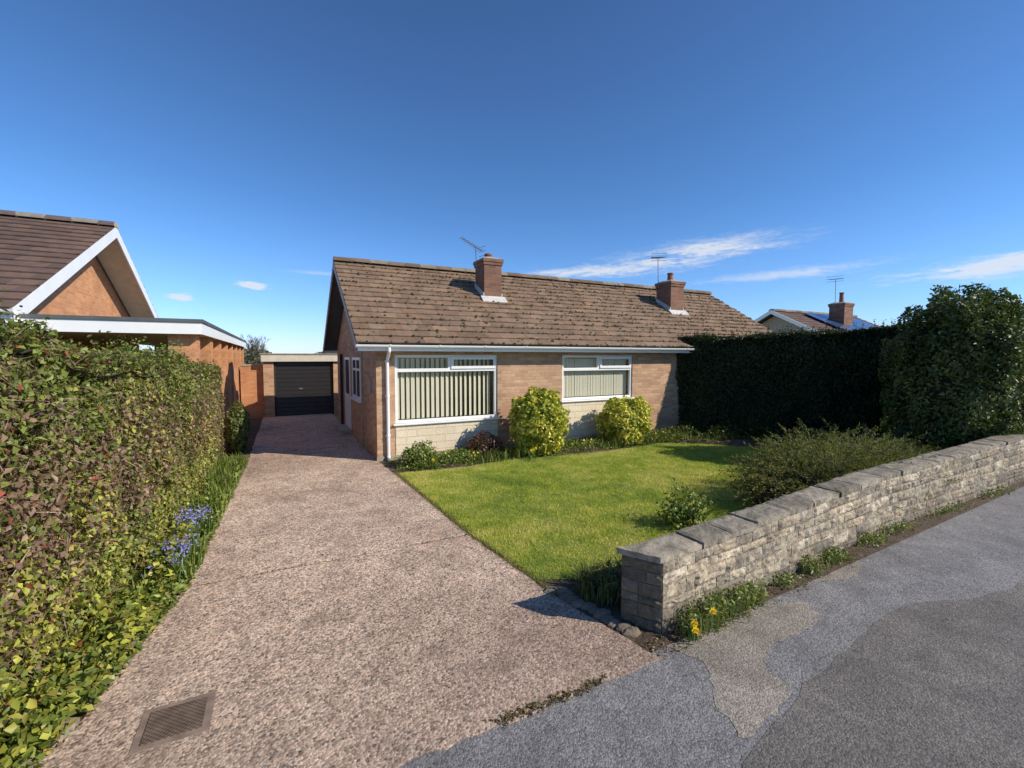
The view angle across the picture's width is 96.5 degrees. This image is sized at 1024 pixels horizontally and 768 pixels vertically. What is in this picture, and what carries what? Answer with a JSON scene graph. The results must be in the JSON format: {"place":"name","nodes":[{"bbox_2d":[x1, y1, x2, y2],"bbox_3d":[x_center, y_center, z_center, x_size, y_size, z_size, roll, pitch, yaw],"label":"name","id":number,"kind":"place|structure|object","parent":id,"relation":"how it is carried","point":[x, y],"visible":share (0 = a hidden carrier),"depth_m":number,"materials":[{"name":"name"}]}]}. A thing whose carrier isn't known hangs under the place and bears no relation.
{"place":"outdoors","nodes":[
{"label":"outdoors","id":0,"kind":"place"},
{"bbox_2d":[28,257,138,353],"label":"walls","id":1,"kind":"structure","parent":0,"point":[87,289],"depth_m":10.66,"materials":[{"name":"orange brick"}]},
{"bbox_2d":[0,236,130,316],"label":"roof deck","id":2,"kind":"structure","parent":1,"relation":"on","point":[96,256],"depth_m":12.10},
{"bbox_2d":[0,210,157,315],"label":"roof tiles","id":3,"kind":"object","parent":1,"relation":"on","point":[45,249],"visible":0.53,"depth_m":8.69,"materials":[{"name":"tile"}]},
{"bbox_2d":[0,227,157,322],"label":"barge boards","id":4,"kind":"object","parent":1,"relation":"attached to","point":[109,250],"visible":0.54,"depth_m":11.23,"materials":[{"name":"white plastic"}]},
{"bbox_2d":[4,418,439,763],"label":"border soil","id":5,"kind":"structure","parent":0,"point":[255,425],"depth_m":9.96,"materials":[{"name":"brown soil"}]},
{"bbox_2d":[0,288,226,738],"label":"privet hedge","id":6,"kind":"object","parent":5,"relation":"on","point":[108,457],"visible":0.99,"depth_m":3.28,"materials":[{"name":"green plant"}]},
{"bbox_2d":[16,524,211,767],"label":"border stones","id":7,"kind":"object","parent":5,"relation":"on","point":[62,728],"visible":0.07,"depth_m":2.58,"materials":[{"name":"grey stone"}]},
{"bbox_2d":[0,452,250,767],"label":"border plants","id":8,"kind":"object","parent":5,"relation":"on","point":[32,725],"visible":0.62,"depth_m":3.12,"materials":[{"name":"green plant"}]},
{"bbox_2d":[140,529,204,593],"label":"bluebells","id":9,"kind":"object","parent":8,"relation":"on","point":[184,547],"visible":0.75,"depth_m":4.39,"materials":[{"name":"blue plant"}]},
{"bbox_2d":[169,504,216,542],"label":"bluebells","id":10,"kind":"object","parent":5,"relation":"on","point":[198,520],"visible":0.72,"depth_m":5.31,"materials":[{"name":"blue plant"}]},
{"bbox_2d":[223,400,250,452],"bbox_3d":[-6.104,0.925,10.093,0.577,1.180,1.424,-2,4,-27],"label":"border shrub","id":11,"kind":"object","parent":5,"relation":"on","point":[237,424],"visible":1,"depth_m":9.81,"materials":[{"name":"green plant"}]},
{"bbox_2d":[247,335,263,363],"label":"bare tree","id":12,"kind":"object","parent":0,"point":[251,348],"visible":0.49,"depth_m":65.07,"materials":[{"name":"brown plant"}]},
{"bbox_2d":[34,413,660,767],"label":"driveway","id":13,"kind":"structure","parent":0,"point":[375,697],"depth_m":3.40,"materials":[{"name":"beige gravel"}]},
{"bbox_2d":[128,691,216,754],"bbox_3d":[-1.929,1.937,2.625,0.360,0.026,0.340,-2,4,-27],"label":"drain cover","id":14,"kind":"object","parent":13,"relation":"on","point":[172,722],"visible":1,"depth_m":2.60,"materials":[{"name":"metal"}]},
{"bbox_2d":[255,413,604,686],"bbox_3d":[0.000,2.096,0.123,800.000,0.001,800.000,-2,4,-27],"label":"ground","id":15,"kind":"structure","parent":0,"point":[336,416],"depth_m":16.23,"materials":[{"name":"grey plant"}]},
{"bbox_2d":[2,314,245,446],"bbox_3d":[-9.321,0.043,11.895,3.630,2.725,11.460,-2,4,-27],"label":"carport","id":16,"kind":"object","parent":15,"relation":"on","point":[202,339],"visible":0.42,"depth_m":7.71,"materials":[{"name":"beige paint"}]},
{"bbox_2d":[240,364,264,417],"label":"boundary brick wall","id":17,"kind":"structure","parent":15,"relation":"on","point":[252,388],"depth_m":15.88,"materials":[{"name":"orange brick"}]},
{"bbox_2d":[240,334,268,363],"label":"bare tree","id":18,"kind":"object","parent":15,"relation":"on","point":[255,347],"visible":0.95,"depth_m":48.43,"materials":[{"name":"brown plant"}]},
{"bbox_2d":[244,348,322,363],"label":"distant trees","id":19,"kind":"object","parent":15,"relation":"on","point":[254,360],"depth_m":105.97,"materials":[{"name":"green plant"}]},
{"bbox_2d":[260,353,338,416],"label":"garage","id":20,"kind":"structure","parent":15,"relation":"on","point":[300,383],"depth_m":16.42,"materials":[{"name":"brick"}]},
{"bbox_2d":[273,361,333,415],"bbox_3d":[-7.495,0.160,16.521,1.950,1.950,0.080,-2,4,-27],"label":"garage door","id":21,"kind":"structure","parent":20,"relation":"in","point":[300,388],"depth_m":16.51,"materials":[{"name":"paint"}]},
{"bbox_2d":[337,309,682,460],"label":"walls","id":22,"kind":"structure","parent":15,"relation":"on","point":[654,383],"depth_m":10.61,"materials":[{"name":"brick"}]},
{"bbox_2d":[340,354,343,423],"bbox_3d":[-5.140,0.194,13.802,0.079,2.200,0.079,-2,4,-27],"label":"soil pipe","id":23,"kind":"object","parent":22,"relation":"attached to","point":[341,390],"visible":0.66,"depth_m":13.77,"materials":[{"name":"black plastic"}]},
{"bbox_2d":[336,357,361,434],"bbox_3d":[-4.333,0.349,12.002,0.299,2.100,2.950,-2,4,-27],"label":"side door and window","id":24,"kind":"structure","parent":22,"relation":"attached to","point":[346,428],"depth_m":12.35,"materials":[{"name":"white plastic"}]},
{"bbox_2d":[367,378,371,392],"bbox_3d":[-3.019,0.035,9.676,0.049,0.300,0.250,-2,4,-27],"label":"meter box","id":25,"kind":"object","parent":22,"relation":"attached to","point":[369,385],"visible":1,"depth_m":9.58,"materials":[{"name":"grey plastic"}]},
{"bbox_2d":[361,351,492,446],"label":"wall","id":26,"kind":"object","parent":22,"relation":"in","point":[472,391],"depth_m":11.52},
{"bbox_2d":[393,355,500,425],"bbox_3d":[-1.363,0.098,9.833,2.400,1.445,0.160,-2,4,-27],"label":"window frame","id":27,"kind":"object","parent":22,"relation":"attached to","point":[450,363],"visible":0.93,"depth_m":9.85,"materials":[{"name":"white plastic"}]},
{"bbox_2d":[397,358,489,418],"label":"vertical blinds","id":28,"kind":"object","parent":27,"relation":"attached to","point":[432,390],"depth_m":9.85,"materials":[{"name":"beige fabric"}]},
{"bbox_2d":[323,262,690,353],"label":"fascia boards","id":29,"kind":"object","parent":22,"relation":"attached to","point":[483,350],"visible":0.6,"depth_m":10.36,"materials":[{"name":"white plastic"}]},
{"bbox_2d":[324,273,695,350],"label":"roof deck","id":30,"kind":"structure","parent":22,"relation":"on","point":[336,308],"depth_m":13.02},
{"bbox_2d":[355,344,695,461],"bbox_3d":[3.191,0.235,11.912,13.890,2.357,0.409,-2,4,-27],"label":"gutter and downpipe","id":31,"kind":"object","parent":22,"relation":"attached to","point":[386,361],"visible":0.84,"depth_m":9.25,"materials":[{"name":"white plastic"}]},
{"bbox_2d":[333,256,771,346],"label":"roof tiles","id":32,"kind":"object","parent":22,"relation":"on","point":[396,314],"visible":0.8,"depth_m":11.85,"materials":[{"name":"brown tile"}]},
{"bbox_2d":[473,253,507,302],"bbox_3d":[-0.612,-2.553,12.262,0.700,1.864,0.815,-2,4,-27],"label":"chimney stack","id":33,"kind":"object","parent":32,"relation":"on","point":[488,278],"visible":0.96,"depth_m":12.04,"materials":[{"name":"brick"}]},
{"bbox_2d":[459,237,485,267],"bbox_3d":[-1.057,-3.481,12.166,0.663,0.730,0.340,-3,4,-37],"label":"tv aerial","id":34,"kind":"object","parent":33,"relation":"attached to","point":[475,247],"visible":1,"depth_m":12.21,"materials":[{"name":"metal"}]},
{"bbox_2d":[341,262,775,346],"bbox_3d":[2.428,-2.175,13.271,13.899,2.232,3.713,-2,4,-27],"label":"roof moss","id":35,"kind":"object","parent":32,"relation":"on","point":[488,315],"visible":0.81,"depth_m":12.49,"materials":[{"name":"plant"}]},
{"bbox_2d":[655,273,688,314],"bbox_3d":[5.272,-2.707,15.149,0.770,1.934,0.845,-2,4,-27],"label":"chimney stack","id":36,"kind":"object","parent":32,"relation":"on","point":[670,294],"visible":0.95,"depth_m":14.94,"materials":[{"name":"brick"}]},
{"bbox_2d":[651,253,666,282],"bbox_3d":[4.842,-3.753,15.239,0.500,1.113,0.411,0,3,3],"label":"tv aerial","id":37,"kind":"object","parent":36,"relation":"attached to","point":[658,258],"visible":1,"depth_m":15.11,"materials":[{"name":"metal"}]},
{"bbox_2d":[563,359,625,400],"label":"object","id":38,"kind":"object","parent":22,"relation":"in","point":[590,386],"depth_m":13.40,"materials":[{"name":"white plastic"}]},
{"bbox_2d":[560,355,634,401],"bbox_3d":[2.197,-0.158,11.635,2.310,1.145,0.160,-2,4,-27],"label":"window frame","id":39,"kind":"object","parent":22,"relation":"attached to","point":[599,358],"visible":0.92,"depth_m":11.64,"materials":[{"name":"white plastic"}]},
{"bbox_2d":[563,358,625,396],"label":"window bedroom vertical blinds","id":40,"kind":"object","parent":39,"relation":"attached to","point":[607,382],"depth_m":11.73,"materials":[{"name":"beige fabric"}]},
{"bbox_2d":[754,275,878,332],"bbox_3d":[15.727,-2.296,23.746,7.352,6.009,6.870,-2,4,-27],"label":"distant bungalow","id":41,"kind":"object","parent":15,"relation":"on","point":[840,313],"visible":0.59,"depth_m":22.19,"materials":[{"name":"brick"}]},
{"bbox_2d":[622,446,1021,622],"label":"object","id":42,"kind":"object","parent":15,"relation":"on","point":[788,545],"visible":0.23,"depth_m":4.31,"materials":[{"name":"grey stone"}]},
{"bbox_2d":[616,433,1023,563],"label":"coping stones","id":43,"kind":"object","parent":42,"relation":"on","point":[666,548],"visible":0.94,"depth_m":4.49,"materials":[{"name":"grey stone"}]},
{"bbox_2d":[0,0,1023,352],"label":"sky","id":44,"kind":"structure","parent":0,"point":[770,151],"materials":[{"name":"blue"}]},
{"bbox_2d":[398,442,784,580],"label":"lawn","id":45,"kind":"structure","parent":0,"point":[555,512],"depth_m":6.81,"materials":[{"name":"green plant"}]},
{"bbox_2d":[655,478,712,529],"bbox_3d":[2.142,1.493,5.651,0.797,0.567,0.711,-2,4,-27],"label":"shrub","id":46,"kind":"object","parent":45,"relation":"on","point":[685,513],"visible":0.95,"depth_m":5.57,"materials":[{"name":"green plant"}]},
{"bbox_2d":[378,431,1023,652],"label":"flower bed soil","id":47,"kind":"structure","parent":0,"point":[643,637],"depth_m":5.17,"materials":[{"name":"brown soil"}]},
{"bbox_2d":[399,440,440,468],"bbox_3d":[-1.778,1.331,8.824,0.675,0.522,0.797,3,5,43],"label":"shrub","id":48,"kind":"object","parent":47,"relation":"on","point":[417,454],"visible":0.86,"depth_m":8.68,"materials":[{"name":"green plant"}]},
{"bbox_2d":[439,448,480,462],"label":"shrub","id":49,"kind":"object","parent":47,"relation":"on","point":[459,452],"visible":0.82,"depth_m":9.09,"materials":[{"name":"green plant"}]},
{"bbox_2d":[459,430,504,458],"bbox_3d":[-0.595,1.252,9.596,0.992,0.588,0.723,-2,4,-27],"label":"barberry shrub","id":50,"kind":"object","parent":47,"relation":"on","point":[485,443],"visible":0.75,"depth_m":9.45,"materials":[{"name":"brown plant"}]},
{"bbox_2d":[529,447,538,459],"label":"daffodil clump","id":51,"kind":"object","parent":47,"relation":"on","point":[530,456],"visible":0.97,"depth_m":9.31,"materials":[{"name":"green plant"}]},
{"bbox_2d":[507,386,570,456],"bbox_3d":[0.579,0.798,9.807,1.336,1.506,1.304,-2,4,-27],"label":"variegated euonymus","id":52,"kind":"object","parent":47,"relation":"on","point":[538,418],"visible":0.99,"depth_m":9.48,"materials":[{"name":"yellow plant"}]},
{"bbox_2d":[389,426,693,471],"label":"bed plants","id":53,"kind":"object","parent":47,"relation":"on","point":[589,443],"visible":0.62,"depth_m":9.89,"materials":[{"name":"green plant"}]},
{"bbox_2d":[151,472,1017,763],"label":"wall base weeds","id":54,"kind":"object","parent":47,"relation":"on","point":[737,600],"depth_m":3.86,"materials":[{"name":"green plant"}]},
{"bbox_2d":[562,553,621,605],"bbox_3d":[0.939,1.690,4.139,1.010,0.322,0.992,-2,4,-27],"label":"strap leaf clump","id":55,"kind":"object","parent":47,"relation":"on","point":[594,581],"visible":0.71,"depth_m":4.01,"materials":[{"name":"green plant"}]},
{"bbox_2d":[543,586,640,636],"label":"edging stones","id":56,"kind":"object","parent":47,"relation":"on","point":[601,615],"visible":0.91,"depth_m":3.72,"materials":[{"name":"grey stone"}]},
{"bbox_2d":[594,395,653,445],"bbox_3d":[2.752,0.863,11.104,1.471,1.214,1.230,-2,4,-27],"label":"variegated euonymus","id":57,"kind":"object","parent":47,"relation":"on","point":[624,419],"visible":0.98,"depth_m":10.79,"materials":[{"name":"yellow plant"}]},
{"bbox_2d":[680,603,716,642],"bbox_3d":[1.432,1.785,3.441,0.429,0.213,0.143,-2,4,-27],"label":"daffodil clump","id":58,"kind":"object","parent":47,"relation":"on","point":[695,624],"visible":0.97,"depth_m":3.40,"materials":[{"name":"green plant"}]},
{"bbox_2d":[587,420,884,605],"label":"ground cover plants","id":59,"kind":"object","parent":47,"relation":"on","point":[699,435],"visible":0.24,"depth_m":11.62,"materials":[{"name":"green plant"}]},
{"bbox_2d":[674,318,908,437],"bbox_3d":[7.093,-0.160,12.458,6.268,3.116,1.811,2,4,26],"label":"conifer hedge","id":60,"kind":"object","parent":47,"relation":"on","point":[786,379],"visible":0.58,"depth_m":11.78,"materials":[{"name":"green plant"}]},
{"bbox_2d":[621,440,1023,633],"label":"stone blocks","id":61,"kind":"structure","parent":47,"relation":"on","point":[853,523],"depth_m":4.46,"materials":[{"name":"grey stone"}]},
{"bbox_2d":[716,415,966,515],"bbox_3d":[5.052,1.110,7.216,5.128,1.200,2.882,-2,4,-27],"label":"spreading juniper","id":62,"kind":"object","parent":47,"relation":"on","point":[780,472],"visible":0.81,"depth_m":6.50,"materials":[{"name":"green plant"}]},
{"bbox_2d":[877,282,1023,454],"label":"laurel bush","id":63,"kind":"object","parent":47,"relation":"on","point":[955,370],"visible":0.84,"depth_m":7.99,"materials":[{"name":"green plant"}]},
{"bbox_2d":[399,486,1023,767],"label":"pavement","id":64,"kind":"structure","parent":0,"point":[665,713],"depth_m":2.99,"materials":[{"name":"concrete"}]},
{"bbox_2d":[667,482,1023,737],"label":"worn pavement patch","id":65,"kind":"object","parent":64,"relation":"on","point":[751,691],"visible":0.66,"depth_m":3.27,"materials":[{"name":"grey asphalt"}]},
{"bbox_2d":[742,582,1023,767],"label":"road","id":66,"kind":"structure","parent":0,"point":[935,684],"depth_m":2.81,"materials":[{"name":"grey asphalt"}]}
]}

